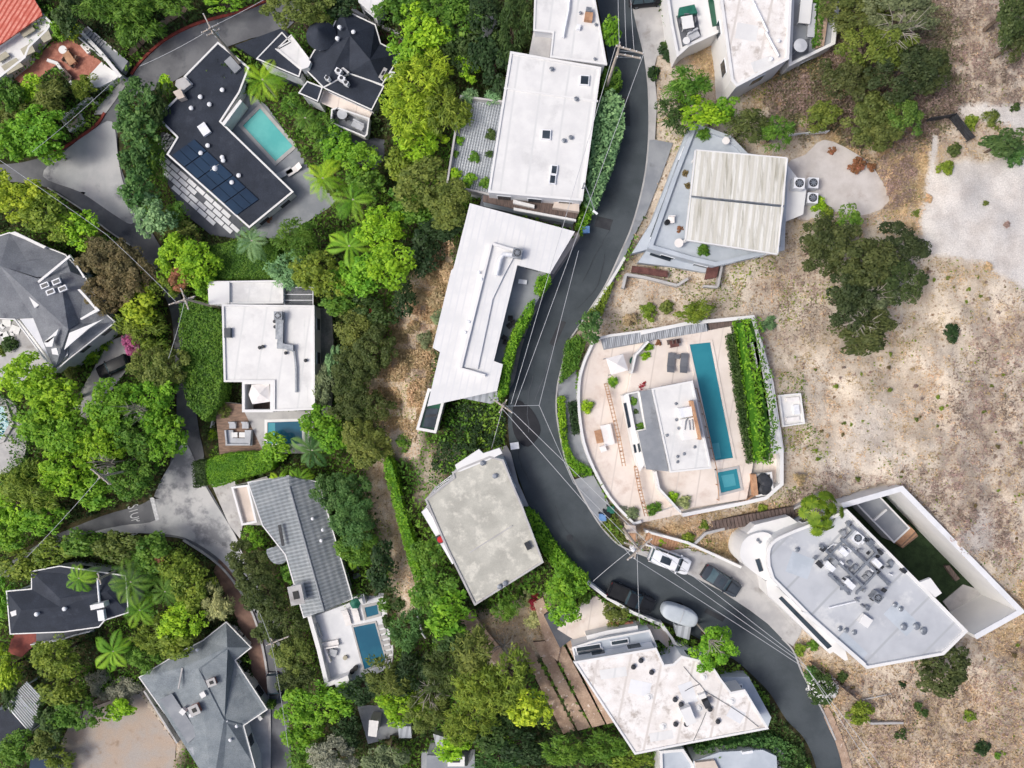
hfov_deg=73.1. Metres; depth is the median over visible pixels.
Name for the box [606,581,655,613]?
pickup truck
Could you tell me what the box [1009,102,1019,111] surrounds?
shrub
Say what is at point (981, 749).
shrub
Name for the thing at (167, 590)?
palm tree
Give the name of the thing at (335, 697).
leafy tree
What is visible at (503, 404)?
utility pole
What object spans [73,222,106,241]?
fine leaved tree
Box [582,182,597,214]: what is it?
street lamp
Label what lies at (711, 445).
railing
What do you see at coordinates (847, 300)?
fine leaved tree
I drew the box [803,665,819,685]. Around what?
shrub
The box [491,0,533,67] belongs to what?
feathery tree
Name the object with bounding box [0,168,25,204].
leafy tree
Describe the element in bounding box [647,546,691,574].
white suv
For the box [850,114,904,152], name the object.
fine leaved tree
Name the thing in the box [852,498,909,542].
garden shed
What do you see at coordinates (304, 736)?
leafy tree
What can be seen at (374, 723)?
white shed
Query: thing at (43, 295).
grey shingled house
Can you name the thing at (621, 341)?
slatted walkway
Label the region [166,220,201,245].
leafy tree
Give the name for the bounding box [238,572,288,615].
fine leaved tree
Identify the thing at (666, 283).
retaining wall
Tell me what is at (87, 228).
leafy tree
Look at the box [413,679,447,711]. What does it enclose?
bare tree
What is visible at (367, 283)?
leafy tree
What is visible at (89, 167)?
old paving
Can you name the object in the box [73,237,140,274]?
fine leaved tree
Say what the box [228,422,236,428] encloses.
outdoor sofa
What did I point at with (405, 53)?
leafy tree
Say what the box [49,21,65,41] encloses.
leafy tree
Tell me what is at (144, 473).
leafy tree
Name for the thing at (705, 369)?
swimming pool
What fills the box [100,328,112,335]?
window
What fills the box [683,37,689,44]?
round table
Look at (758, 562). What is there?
window
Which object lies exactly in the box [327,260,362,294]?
leafy tree
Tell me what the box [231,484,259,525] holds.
patio wing
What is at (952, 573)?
planter box
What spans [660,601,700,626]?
covered trailer
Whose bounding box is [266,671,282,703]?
grey van
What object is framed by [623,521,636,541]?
gate house
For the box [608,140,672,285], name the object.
sidewalk
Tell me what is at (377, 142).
garden court
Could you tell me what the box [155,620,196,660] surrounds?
leafy tree
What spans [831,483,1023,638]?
courtyard wall
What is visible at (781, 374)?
weeds
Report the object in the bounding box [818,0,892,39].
fine leaved tree
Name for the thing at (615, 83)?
hedge
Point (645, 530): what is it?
retaining wall
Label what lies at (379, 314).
leafy tree
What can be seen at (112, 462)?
bare tree
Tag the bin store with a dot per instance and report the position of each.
(682, 631)
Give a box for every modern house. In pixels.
[222,304,320,411]
[728,506,967,668]
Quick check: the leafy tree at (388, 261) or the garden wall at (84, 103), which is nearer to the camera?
the leafy tree at (388, 261)
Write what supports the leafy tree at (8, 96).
on the ground at (956, 220)
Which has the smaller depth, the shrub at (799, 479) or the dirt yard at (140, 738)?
the shrub at (799, 479)
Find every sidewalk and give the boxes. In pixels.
[94,76,130,114]
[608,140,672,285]
[635,7,664,139]
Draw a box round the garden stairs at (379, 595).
[366,593,383,598]
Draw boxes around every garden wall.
[47,58,81,89]
[63,97,98,121]
[79,31,127,83]
[143,689,180,743]
[351,8,403,39]
[585,621,637,639]
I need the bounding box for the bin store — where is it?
[673,622,690,639]
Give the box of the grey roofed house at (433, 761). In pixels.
[427,740,475,767]
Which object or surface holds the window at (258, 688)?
in the blue shingled house at (210, 699)
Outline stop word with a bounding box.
[128,504,139,520]
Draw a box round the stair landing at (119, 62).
[83,28,130,74]
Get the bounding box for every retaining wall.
[592,257,625,317]
[621,273,688,288]
[643,528,741,568]
[690,526,731,547]
[702,266,722,288]
[793,492,818,509]
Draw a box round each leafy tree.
[0,76,27,113]
[0,103,13,129]
[0,118,37,162]
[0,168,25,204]
[0,177,49,223]
[0,350,57,401]
[0,488,41,526]
[0,518,24,551]
[0,545,51,581]
[0,576,14,618]
[0,643,23,691]
[0,728,40,767]
[1,670,24,712]
[5,104,68,156]
[12,403,71,452]
[17,495,70,535]
[18,190,74,242]
[19,365,83,422]
[20,72,48,103]
[25,726,66,759]
[29,534,72,569]
[29,633,80,679]
[30,412,101,452]
[32,700,70,741]
[34,666,87,705]
[37,447,98,496]
[38,137,66,165]
[46,696,105,730]
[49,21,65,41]
[50,0,94,38]
[51,209,101,251]
[58,527,110,556]
[63,24,82,42]
[70,466,127,511]
[73,423,128,462]
[83,377,139,433]
[89,529,144,563]
[101,697,137,721]
[105,453,160,501]
[107,412,164,460]
[112,109,160,152]
[114,76,156,123]
[116,140,157,176]
[116,166,161,211]
[118,281,160,328]
[125,369,180,424]
[130,191,179,238]
[131,530,171,575]
[137,403,188,465]
[147,262,187,298]
[148,82,170,127]
[150,554,170,565]
[154,231,193,278]
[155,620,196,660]
[156,546,201,589]
[156,600,209,645]
[157,73,174,93]
[165,201,188,222]
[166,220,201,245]
[168,267,194,291]
[170,564,217,612]
[176,240,223,288]
[192,269,216,301]
[202,0,245,13]
[241,526,263,550]
[259,431,294,461]
[273,685,348,727]
[279,722,325,753]
[280,564,292,584]
[287,250,350,299]
[298,403,340,441]
[312,679,362,717]
[315,125,343,151]
[317,291,359,316]
[317,422,347,453]
[319,124,366,166]
[323,345,340,379]
[325,0,359,20]
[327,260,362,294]
[330,713,361,748]
[337,669,384,706]
[341,141,381,176]
[345,168,386,200]
[347,252,385,297]
[352,294,399,326]
[353,205,407,255]
[364,243,416,290]
[366,538,398,593]
[370,0,411,28]
[374,683,428,728]
[381,145,413,180]
[386,32,439,71]
[387,187,434,229]
[391,277,418,318]
[392,155,449,212]
[393,123,449,161]
[398,1,452,54]
[405,0,465,26]
[407,227,445,277]
[408,569,458,618]
[410,535,444,578]
[418,210,465,241]
[424,589,476,640]
[431,733,471,762]
[432,615,471,651]
[436,0,484,46]
[439,27,485,74]
[454,54,480,84]
[465,0,500,33]
[468,32,510,95]
[473,705,519,754]
[498,724,554,766]
[505,684,553,728]
[543,590,581,626]
[546,558,590,606]
[576,311,602,344]
[601,13,621,46]
[606,748,654,767]
[677,94,730,129]
[700,96,739,125]
[797,490,843,536]
[835,203,863,233]
[978,127,1023,157]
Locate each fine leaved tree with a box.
[69,73,98,99]
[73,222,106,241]
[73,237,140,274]
[80,270,127,315]
[105,243,160,302]
[121,332,141,355]
[125,346,190,386]
[225,540,272,591]
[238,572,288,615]
[249,604,309,644]
[258,0,336,29]
[268,635,312,678]
[274,659,315,690]
[305,733,359,767]
[308,472,372,513]
[326,389,397,422]
[327,494,374,549]
[331,345,379,399]
[333,305,371,353]
[333,532,378,565]
[341,417,395,470]
[348,322,398,381]
[360,741,410,767]
[423,177,471,230]
[672,300,716,323]
[688,624,740,672]
[797,100,843,133]
[799,211,851,277]
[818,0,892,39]
[819,58,872,102]
[826,261,880,331]
[826,308,899,355]
[827,222,900,296]
[833,24,921,73]
[839,90,901,138]
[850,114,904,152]
[855,0,939,40]
[857,284,900,326]
[861,255,928,305]
[862,43,943,104]
[877,220,931,261]
[884,92,924,136]
[914,645,971,698]
[922,47,952,96]
[983,0,1023,48]
[993,26,1023,63]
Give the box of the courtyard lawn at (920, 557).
[844,496,973,611]
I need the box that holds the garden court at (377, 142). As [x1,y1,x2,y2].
[346,134,383,169]
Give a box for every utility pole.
[91,465,144,484]
[97,562,136,584]
[169,288,221,309]
[201,13,240,63]
[266,623,289,646]
[493,399,512,412]
[605,42,643,88]
[622,526,652,560]
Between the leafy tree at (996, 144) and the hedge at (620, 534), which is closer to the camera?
the leafy tree at (996, 144)
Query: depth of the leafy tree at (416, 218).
85.11 m
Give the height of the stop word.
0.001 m
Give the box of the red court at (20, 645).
[8,634,35,656]
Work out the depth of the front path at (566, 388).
80.99 m
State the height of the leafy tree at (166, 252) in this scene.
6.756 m
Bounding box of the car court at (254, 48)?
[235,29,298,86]
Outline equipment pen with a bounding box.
[750,471,773,496]
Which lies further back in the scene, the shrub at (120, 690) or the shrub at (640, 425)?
the shrub at (120, 690)
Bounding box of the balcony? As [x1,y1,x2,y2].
[36,628,94,641]
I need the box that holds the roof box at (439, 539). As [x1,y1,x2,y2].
[435,534,442,543]
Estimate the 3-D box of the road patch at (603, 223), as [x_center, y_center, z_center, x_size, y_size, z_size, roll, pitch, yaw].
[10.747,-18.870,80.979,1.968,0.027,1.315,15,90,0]
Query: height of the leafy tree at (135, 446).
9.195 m
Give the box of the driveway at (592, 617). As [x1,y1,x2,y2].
[557,596,670,646]
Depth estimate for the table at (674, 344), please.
78.77 m
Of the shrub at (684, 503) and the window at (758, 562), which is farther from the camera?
the shrub at (684, 503)
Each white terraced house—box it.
[660,0,718,67]
[711,0,791,103]
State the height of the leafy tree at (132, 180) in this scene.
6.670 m
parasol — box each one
[249,384,269,403]
[350,599,360,607]
[722,137,729,143]
[792,39,806,54]
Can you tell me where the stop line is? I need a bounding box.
[150,497,158,520]
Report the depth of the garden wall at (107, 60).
92.00 m
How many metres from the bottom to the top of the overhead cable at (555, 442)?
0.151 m
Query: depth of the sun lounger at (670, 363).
79.04 m
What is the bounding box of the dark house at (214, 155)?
[163,42,295,229]
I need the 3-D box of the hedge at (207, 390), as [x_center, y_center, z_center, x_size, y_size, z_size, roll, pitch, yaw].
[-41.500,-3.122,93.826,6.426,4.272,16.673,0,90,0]
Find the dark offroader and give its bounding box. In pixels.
[628,0,660,8]
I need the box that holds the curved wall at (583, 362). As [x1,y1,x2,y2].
[576,326,663,524]
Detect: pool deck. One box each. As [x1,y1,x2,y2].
[0,395,29,473]
[232,94,334,238]
[315,596,392,680]
[627,326,752,512]
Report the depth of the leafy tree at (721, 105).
76.20 m
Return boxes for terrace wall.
[446,95,501,196]
[628,341,648,373]
[652,470,680,512]
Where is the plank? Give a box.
[863,693,891,699]
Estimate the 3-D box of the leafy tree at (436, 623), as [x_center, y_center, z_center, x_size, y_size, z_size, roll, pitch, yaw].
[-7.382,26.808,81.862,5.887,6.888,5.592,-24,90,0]
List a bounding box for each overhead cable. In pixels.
[0,160,106,234]
[27,481,96,556]
[32,86,107,151]
[107,235,175,301]
[141,32,205,65]
[271,645,287,743]
[502,408,629,554]
[507,406,640,536]
[511,47,615,402]
[515,54,643,404]
[539,251,578,404]
[539,405,572,480]
[632,557,809,671]
[637,554,639,620]
[641,550,805,665]
[649,542,797,657]
[800,659,881,767]
[806,667,871,767]
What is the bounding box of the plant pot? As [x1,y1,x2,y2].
[664,219,669,225]
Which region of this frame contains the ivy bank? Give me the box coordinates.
[431,403,505,474]
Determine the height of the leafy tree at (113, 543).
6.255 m
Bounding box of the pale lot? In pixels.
[788,140,888,220]
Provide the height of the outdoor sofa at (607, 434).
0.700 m
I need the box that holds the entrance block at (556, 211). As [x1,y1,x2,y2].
[483,195,578,224]
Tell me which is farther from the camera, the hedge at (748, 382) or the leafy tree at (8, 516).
the leafy tree at (8, 516)
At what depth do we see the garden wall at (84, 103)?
93.61 m
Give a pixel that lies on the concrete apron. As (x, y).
(962, 594)
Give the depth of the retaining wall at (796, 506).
79.20 m
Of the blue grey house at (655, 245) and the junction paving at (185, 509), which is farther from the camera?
the junction paving at (185, 509)
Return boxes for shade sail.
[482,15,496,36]
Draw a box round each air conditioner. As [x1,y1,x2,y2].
[274,311,283,319]
[512,247,522,259]
[790,177,804,191]
[804,192,817,205]
[805,177,818,190]
[848,530,864,544]
[868,589,883,603]
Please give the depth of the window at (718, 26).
77.21 m
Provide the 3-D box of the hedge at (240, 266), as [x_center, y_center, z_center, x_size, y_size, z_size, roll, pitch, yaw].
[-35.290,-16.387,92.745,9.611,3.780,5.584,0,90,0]
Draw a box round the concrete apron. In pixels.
[943,584,980,611]
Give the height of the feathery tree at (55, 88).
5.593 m
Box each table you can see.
[58,46,66,53]
[62,51,78,65]
[232,432,237,436]
[239,432,244,436]
[329,648,337,656]
[337,110,346,118]
[594,430,603,443]
[669,340,678,347]
[674,239,682,246]
[674,354,679,358]
[681,15,693,31]
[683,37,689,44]
[796,0,812,25]
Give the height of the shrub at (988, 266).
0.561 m
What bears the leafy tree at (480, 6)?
on the ground at (956, 220)
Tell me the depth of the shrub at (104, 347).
96.22 m
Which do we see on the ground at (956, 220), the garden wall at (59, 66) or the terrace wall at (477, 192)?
the garden wall at (59, 66)
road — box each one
[0,2,311,767]
[508,0,841,767]
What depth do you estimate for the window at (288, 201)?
93.00 m
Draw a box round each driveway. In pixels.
[75,335,137,418]
[213,481,241,537]
[249,710,268,767]
[500,445,528,506]
[551,232,579,273]
[557,596,670,646]
[575,475,612,524]
[638,548,799,645]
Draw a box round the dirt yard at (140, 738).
[60,693,175,767]
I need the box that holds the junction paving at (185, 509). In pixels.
[96,443,258,612]
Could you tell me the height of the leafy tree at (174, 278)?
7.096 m
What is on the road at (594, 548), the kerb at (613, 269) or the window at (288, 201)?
the kerb at (613, 269)
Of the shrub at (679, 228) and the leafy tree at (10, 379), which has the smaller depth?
the shrub at (679, 228)
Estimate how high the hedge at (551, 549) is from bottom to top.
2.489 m
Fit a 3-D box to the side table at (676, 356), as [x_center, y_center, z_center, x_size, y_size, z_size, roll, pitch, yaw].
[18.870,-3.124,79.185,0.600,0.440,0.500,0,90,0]
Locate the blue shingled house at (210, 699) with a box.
[139,621,268,767]
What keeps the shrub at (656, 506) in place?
on the pool terrace at (618, 479)
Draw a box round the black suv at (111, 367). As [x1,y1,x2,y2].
[96,354,131,378]
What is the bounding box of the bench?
[806,3,816,37]
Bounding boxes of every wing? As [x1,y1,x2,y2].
[208,280,290,306]
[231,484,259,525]
[571,624,656,659]
[720,671,770,725]
[779,0,838,75]
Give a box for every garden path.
[461,611,511,671]
[533,596,559,660]
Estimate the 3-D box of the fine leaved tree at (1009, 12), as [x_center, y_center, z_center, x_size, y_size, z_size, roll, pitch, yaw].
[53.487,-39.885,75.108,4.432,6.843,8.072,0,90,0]
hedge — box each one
[178,299,233,421]
[191,458,209,487]
[205,450,279,487]
[209,239,285,280]
[267,699,278,708]
[383,455,422,580]
[497,298,534,397]
[524,506,583,580]
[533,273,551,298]
[556,395,568,456]
[558,334,585,383]
[561,441,591,476]
[568,400,579,435]
[576,190,591,236]
[582,88,624,214]
[587,282,613,319]
[599,66,622,96]
[601,513,627,544]
[691,729,811,767]
[725,333,753,463]
[731,318,770,464]
[745,316,781,463]
[811,0,824,47]
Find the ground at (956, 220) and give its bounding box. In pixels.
[0,0,1023,767]
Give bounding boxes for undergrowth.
[0,0,810,767]
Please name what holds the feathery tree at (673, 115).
on the ground at (956, 220)
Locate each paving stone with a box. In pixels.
[1,331,8,341]
[2,320,10,326]
[9,325,20,334]
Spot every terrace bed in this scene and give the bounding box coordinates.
[520,646,575,733]
[533,640,589,729]
[558,645,604,726]
[566,640,612,723]
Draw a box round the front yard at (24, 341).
[0,319,52,382]
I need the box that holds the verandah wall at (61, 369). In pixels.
[14,319,68,372]
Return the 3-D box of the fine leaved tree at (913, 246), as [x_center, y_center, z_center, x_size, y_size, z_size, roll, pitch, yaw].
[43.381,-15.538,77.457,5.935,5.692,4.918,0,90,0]
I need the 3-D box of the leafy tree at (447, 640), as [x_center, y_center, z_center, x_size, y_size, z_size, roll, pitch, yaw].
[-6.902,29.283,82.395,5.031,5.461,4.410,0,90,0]
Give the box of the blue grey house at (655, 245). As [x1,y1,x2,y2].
[630,122,787,279]
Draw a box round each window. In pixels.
[79,345,92,352]
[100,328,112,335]
[239,661,247,672]
[248,732,254,746]
[255,684,263,696]
[258,216,269,224]
[279,199,290,208]
[316,317,319,330]
[317,352,319,364]
[364,9,375,22]
[497,195,511,199]
[527,198,541,202]
[558,201,572,203]
[590,649,605,655]
[626,643,642,649]
[633,0,654,3]
[650,253,670,260]
[660,254,674,259]
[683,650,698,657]
[692,263,707,267]
[716,19,721,40]
[720,58,726,78]
[747,73,765,86]
[755,559,762,571]
[797,518,807,522]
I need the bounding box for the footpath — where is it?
[128,6,186,54]
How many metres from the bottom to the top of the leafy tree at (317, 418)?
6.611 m
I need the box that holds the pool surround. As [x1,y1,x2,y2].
[245,411,313,452]
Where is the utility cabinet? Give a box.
[510,442,518,449]
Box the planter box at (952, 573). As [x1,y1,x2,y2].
[943,565,959,580]
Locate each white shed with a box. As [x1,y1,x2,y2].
[368,711,381,736]
[398,719,412,737]
[433,728,448,747]
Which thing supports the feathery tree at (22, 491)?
on the ground at (956, 220)
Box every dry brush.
[368,239,454,445]
[395,0,1023,767]
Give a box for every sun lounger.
[275,167,292,177]
[286,162,301,176]
[341,609,351,625]
[350,607,360,622]
[667,352,675,372]
[680,353,688,372]
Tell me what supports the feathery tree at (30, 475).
on the ground at (956, 220)
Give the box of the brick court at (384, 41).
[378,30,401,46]
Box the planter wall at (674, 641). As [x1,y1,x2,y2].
[659,620,692,649]
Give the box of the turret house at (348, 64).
[256,9,397,139]
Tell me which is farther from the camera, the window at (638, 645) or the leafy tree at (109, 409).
the leafy tree at (109, 409)
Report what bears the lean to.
on the ground at (956, 220)
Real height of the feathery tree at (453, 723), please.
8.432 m
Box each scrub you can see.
[758,0,970,161]
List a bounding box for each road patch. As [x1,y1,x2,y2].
[512,400,540,446]
[549,321,565,346]
[594,216,612,229]
[621,96,629,125]
[704,608,724,621]
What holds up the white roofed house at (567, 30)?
on the ground at (956, 220)
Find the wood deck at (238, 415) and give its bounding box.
[216,402,261,453]
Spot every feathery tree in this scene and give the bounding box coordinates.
[0,457,41,487]
[0,457,62,513]
[1,101,38,124]
[30,79,69,118]
[44,746,76,767]
[71,0,125,23]
[105,0,156,32]
[110,310,170,350]
[114,22,143,48]
[117,4,168,48]
[122,641,163,675]
[129,612,162,656]
[146,128,168,182]
[147,0,194,21]
[200,579,234,621]
[262,247,308,290]
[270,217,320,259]
[280,91,303,116]
[283,741,315,767]
[307,112,337,151]
[312,362,335,410]
[364,653,414,696]
[378,82,440,146]
[383,46,454,112]
[384,649,430,698]
[385,604,427,654]
[399,679,450,734]
[422,644,464,698]
[423,77,474,139]
[441,696,500,747]
[449,622,493,682]
[450,660,507,720]
[472,747,515,767]
[483,643,535,710]
[489,591,525,621]
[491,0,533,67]
[538,733,592,766]
[579,729,629,764]
[654,94,693,135]
[660,64,713,105]
[724,107,770,144]
[757,115,796,153]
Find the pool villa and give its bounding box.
[620,381,711,472]
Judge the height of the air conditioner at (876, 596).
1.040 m
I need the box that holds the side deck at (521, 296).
[494,266,550,365]
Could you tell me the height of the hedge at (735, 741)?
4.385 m
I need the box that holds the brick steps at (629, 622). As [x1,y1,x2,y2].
[608,620,632,625]
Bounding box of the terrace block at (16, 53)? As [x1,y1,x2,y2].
[0,13,53,87]
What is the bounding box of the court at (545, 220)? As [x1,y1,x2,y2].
[480,194,572,229]
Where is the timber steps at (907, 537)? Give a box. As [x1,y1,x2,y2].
[895,524,917,547]
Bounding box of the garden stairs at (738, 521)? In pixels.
[706,506,795,530]
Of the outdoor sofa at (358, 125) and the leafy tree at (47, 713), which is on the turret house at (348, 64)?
the outdoor sofa at (358, 125)
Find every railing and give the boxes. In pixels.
[30,629,93,644]
[689,495,753,516]
[695,388,719,500]
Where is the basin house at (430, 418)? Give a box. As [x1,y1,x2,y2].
[416,388,446,432]
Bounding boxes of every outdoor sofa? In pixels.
[61,68,73,81]
[80,43,91,54]
[224,430,252,445]
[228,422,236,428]
[241,422,248,428]
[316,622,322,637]
[322,639,339,662]
[351,118,364,131]
[600,424,614,445]
[686,27,699,41]
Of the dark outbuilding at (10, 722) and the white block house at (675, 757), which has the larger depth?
the dark outbuilding at (10, 722)
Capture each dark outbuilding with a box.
[0,701,38,743]
[29,745,65,767]
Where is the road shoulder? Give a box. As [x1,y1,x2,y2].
[508,231,579,387]
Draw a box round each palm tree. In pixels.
[66,564,101,591]
[95,628,132,671]
[108,557,159,606]
[124,592,159,627]
[151,575,184,607]
[235,226,267,262]
[244,59,288,103]
[268,468,295,478]
[289,467,314,480]
[291,427,333,468]
[293,108,316,131]
[303,157,349,205]
[326,226,374,268]
[332,182,372,223]
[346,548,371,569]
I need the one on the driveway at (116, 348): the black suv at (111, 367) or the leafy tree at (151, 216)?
the black suv at (111, 367)
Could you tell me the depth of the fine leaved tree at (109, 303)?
90.09 m
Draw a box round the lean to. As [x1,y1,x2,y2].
[463,391,498,403]
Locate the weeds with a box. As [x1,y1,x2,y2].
[79,2,1023,766]
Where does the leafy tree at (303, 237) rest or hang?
on the ground at (956, 220)
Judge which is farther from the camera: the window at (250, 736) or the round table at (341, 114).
the window at (250, 736)
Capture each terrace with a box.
[88,62,122,90]
[234,476,268,524]
[254,384,269,408]
[449,100,501,198]
[580,321,775,522]
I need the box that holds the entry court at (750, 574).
[737,560,801,633]
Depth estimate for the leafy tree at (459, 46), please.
81.60 m
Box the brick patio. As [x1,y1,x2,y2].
[15,40,100,84]
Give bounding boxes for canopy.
[604,354,627,375]
[683,149,787,257]
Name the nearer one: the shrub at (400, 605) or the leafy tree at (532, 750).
the leafy tree at (532, 750)
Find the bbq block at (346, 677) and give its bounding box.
[334,671,351,687]
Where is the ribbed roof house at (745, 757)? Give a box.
[685,744,776,767]
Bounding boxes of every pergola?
[7,676,44,732]
[284,287,316,306]
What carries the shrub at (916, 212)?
on the ground at (956, 220)
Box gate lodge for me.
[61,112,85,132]
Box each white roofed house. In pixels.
[358,0,386,25]
[488,51,600,206]
[529,0,606,77]
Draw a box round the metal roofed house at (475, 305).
[427,203,574,405]
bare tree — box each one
[87,454,135,474]
[114,402,172,423]
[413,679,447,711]
[491,632,523,663]
[696,622,724,655]
[842,308,879,334]
[871,283,892,300]
[876,4,927,50]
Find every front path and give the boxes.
[558,368,592,472]
[824,707,851,767]
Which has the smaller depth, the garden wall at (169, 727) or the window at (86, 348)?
the window at (86, 348)
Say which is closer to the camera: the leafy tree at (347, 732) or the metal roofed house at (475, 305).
the metal roofed house at (475, 305)
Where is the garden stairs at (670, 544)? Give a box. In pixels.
[644,530,678,553]
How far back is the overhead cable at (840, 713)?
71.35 m
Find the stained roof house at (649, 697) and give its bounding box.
[573,642,768,754]
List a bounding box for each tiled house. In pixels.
[0,0,44,47]
[247,475,352,617]
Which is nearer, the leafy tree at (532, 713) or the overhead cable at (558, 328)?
the overhead cable at (558, 328)
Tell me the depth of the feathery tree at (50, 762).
99.03 m
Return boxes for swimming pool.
[0,402,14,442]
[238,103,296,165]
[265,418,304,446]
[351,621,387,671]
[362,602,381,619]
[686,340,735,462]
[714,466,742,495]
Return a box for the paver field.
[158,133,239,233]
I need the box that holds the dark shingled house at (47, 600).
[6,561,144,634]
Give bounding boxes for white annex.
[786,166,805,221]
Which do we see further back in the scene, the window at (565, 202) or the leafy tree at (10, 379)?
the leafy tree at (10, 379)
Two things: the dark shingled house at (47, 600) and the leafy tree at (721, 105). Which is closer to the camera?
the leafy tree at (721, 105)
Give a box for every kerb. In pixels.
[47,187,130,245]
[53,112,105,150]
[130,0,266,74]
[183,539,270,767]
[555,8,649,556]
[782,638,835,739]
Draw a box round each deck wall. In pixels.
[307,613,343,686]
[353,593,367,603]
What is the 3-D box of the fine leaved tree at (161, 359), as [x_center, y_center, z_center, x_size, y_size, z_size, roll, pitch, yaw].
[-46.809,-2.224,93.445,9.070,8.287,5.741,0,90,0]
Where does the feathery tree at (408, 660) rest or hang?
on the ground at (956, 220)
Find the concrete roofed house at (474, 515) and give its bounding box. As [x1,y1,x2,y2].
[422,448,543,605]
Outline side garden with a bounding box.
[318,307,334,414]
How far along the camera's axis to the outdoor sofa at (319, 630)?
92.72 m
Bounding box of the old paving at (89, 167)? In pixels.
[43,121,134,223]
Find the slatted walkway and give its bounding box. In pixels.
[601,321,731,349]
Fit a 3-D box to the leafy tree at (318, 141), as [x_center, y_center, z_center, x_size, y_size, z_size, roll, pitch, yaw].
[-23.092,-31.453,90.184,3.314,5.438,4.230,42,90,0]
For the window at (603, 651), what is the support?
in the stained roof house at (649, 697)
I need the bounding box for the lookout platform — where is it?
[777,393,804,426]
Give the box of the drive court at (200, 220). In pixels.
[160,132,250,238]
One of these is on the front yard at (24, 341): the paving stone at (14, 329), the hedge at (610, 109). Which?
the paving stone at (14, 329)
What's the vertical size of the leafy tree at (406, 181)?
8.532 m
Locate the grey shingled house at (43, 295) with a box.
[0,232,122,372]
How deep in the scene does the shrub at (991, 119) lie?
77.72 m
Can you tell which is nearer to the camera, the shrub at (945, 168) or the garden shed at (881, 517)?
the shrub at (945, 168)
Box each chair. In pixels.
[599,445,606,452]
[668,215,674,223]
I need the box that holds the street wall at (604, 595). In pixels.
[582,575,663,630]
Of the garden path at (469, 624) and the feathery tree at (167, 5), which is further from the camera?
the feathery tree at (167, 5)
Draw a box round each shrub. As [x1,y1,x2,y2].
[0,345,5,356]
[1,335,18,352]
[64,365,83,378]
[82,352,100,365]
[84,669,114,700]
[101,340,113,351]
[105,676,143,705]
[208,429,217,439]
[218,404,231,418]
[377,597,390,612]
[382,614,393,630]
[391,597,404,610]
[395,433,411,452]
[413,287,428,305]
[416,330,432,352]
[425,288,444,309]
[430,309,440,324]
[437,261,452,283]
[450,167,462,178]
[453,150,458,157]
[455,136,464,145]
[458,87,478,104]
[462,172,477,187]
[468,150,479,162]
[479,176,489,188]
[484,88,501,104]
[485,128,495,139]
[485,150,492,157]
[519,590,534,606]
[523,608,539,629]
[527,593,543,610]
[579,593,591,603]
[581,399,593,414]
[602,601,629,626]
[608,377,617,388]
[622,313,636,325]
[625,506,639,518]
[630,396,636,405]
[636,422,643,431]
[639,302,657,322]
[639,352,650,360]
[643,501,661,515]
[644,343,653,350]
[647,65,659,81]
[657,45,669,62]
[659,40,667,50]
[659,299,673,314]
[668,491,679,503]
[676,496,691,508]
[677,226,683,232]
[681,532,695,545]
[682,170,687,176]
[696,126,710,141]
[697,244,710,256]
[698,519,708,529]
[758,315,777,331]
[758,504,767,511]
[793,473,806,485]
[794,643,806,657]
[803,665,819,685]
[806,640,818,650]
[806,668,838,705]
[810,195,826,211]
[819,205,833,218]
[827,146,836,154]
[836,670,847,682]
[845,699,874,725]
[847,156,866,173]
[866,163,876,171]
[894,728,906,739]
[898,681,906,688]
[910,209,920,216]
[914,702,922,711]
[918,709,928,717]
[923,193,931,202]
[935,160,953,175]
[943,323,959,344]
[946,142,961,157]
[963,709,976,721]
[964,114,978,130]
[973,738,991,756]
[981,108,1000,130]
[983,261,992,270]
[994,752,1001,759]
[1003,139,1023,167]
[1003,221,1010,227]
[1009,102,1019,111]
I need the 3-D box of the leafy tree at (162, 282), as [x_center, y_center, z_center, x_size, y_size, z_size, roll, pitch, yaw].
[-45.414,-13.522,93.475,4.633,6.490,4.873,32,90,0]
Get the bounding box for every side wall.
[233,625,251,644]
[246,670,257,685]
[257,712,265,720]
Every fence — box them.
[604,383,625,465]
[634,466,647,515]
[789,130,829,135]
[809,661,859,700]
[923,113,975,141]
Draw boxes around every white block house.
[654,745,693,767]
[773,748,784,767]
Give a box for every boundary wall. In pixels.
[641,315,783,516]
[748,340,783,453]
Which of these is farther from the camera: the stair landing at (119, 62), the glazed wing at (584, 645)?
the stair landing at (119, 62)
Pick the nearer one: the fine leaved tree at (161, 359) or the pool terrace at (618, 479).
the pool terrace at (618, 479)
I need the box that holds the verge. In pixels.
[213,559,267,705]
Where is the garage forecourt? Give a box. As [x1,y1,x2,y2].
[544,606,571,647]
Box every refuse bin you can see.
[582,226,589,233]
[598,512,605,520]
[603,509,610,517]
[606,504,613,513]
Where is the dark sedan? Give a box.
[699,564,741,596]
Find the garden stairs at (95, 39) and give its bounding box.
[78,26,129,72]
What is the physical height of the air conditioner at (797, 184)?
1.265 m
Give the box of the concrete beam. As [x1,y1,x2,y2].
[868,720,903,724]
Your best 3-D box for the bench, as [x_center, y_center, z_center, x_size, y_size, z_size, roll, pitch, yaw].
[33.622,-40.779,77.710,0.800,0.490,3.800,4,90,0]
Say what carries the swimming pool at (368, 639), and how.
on the pool deck at (331, 624)

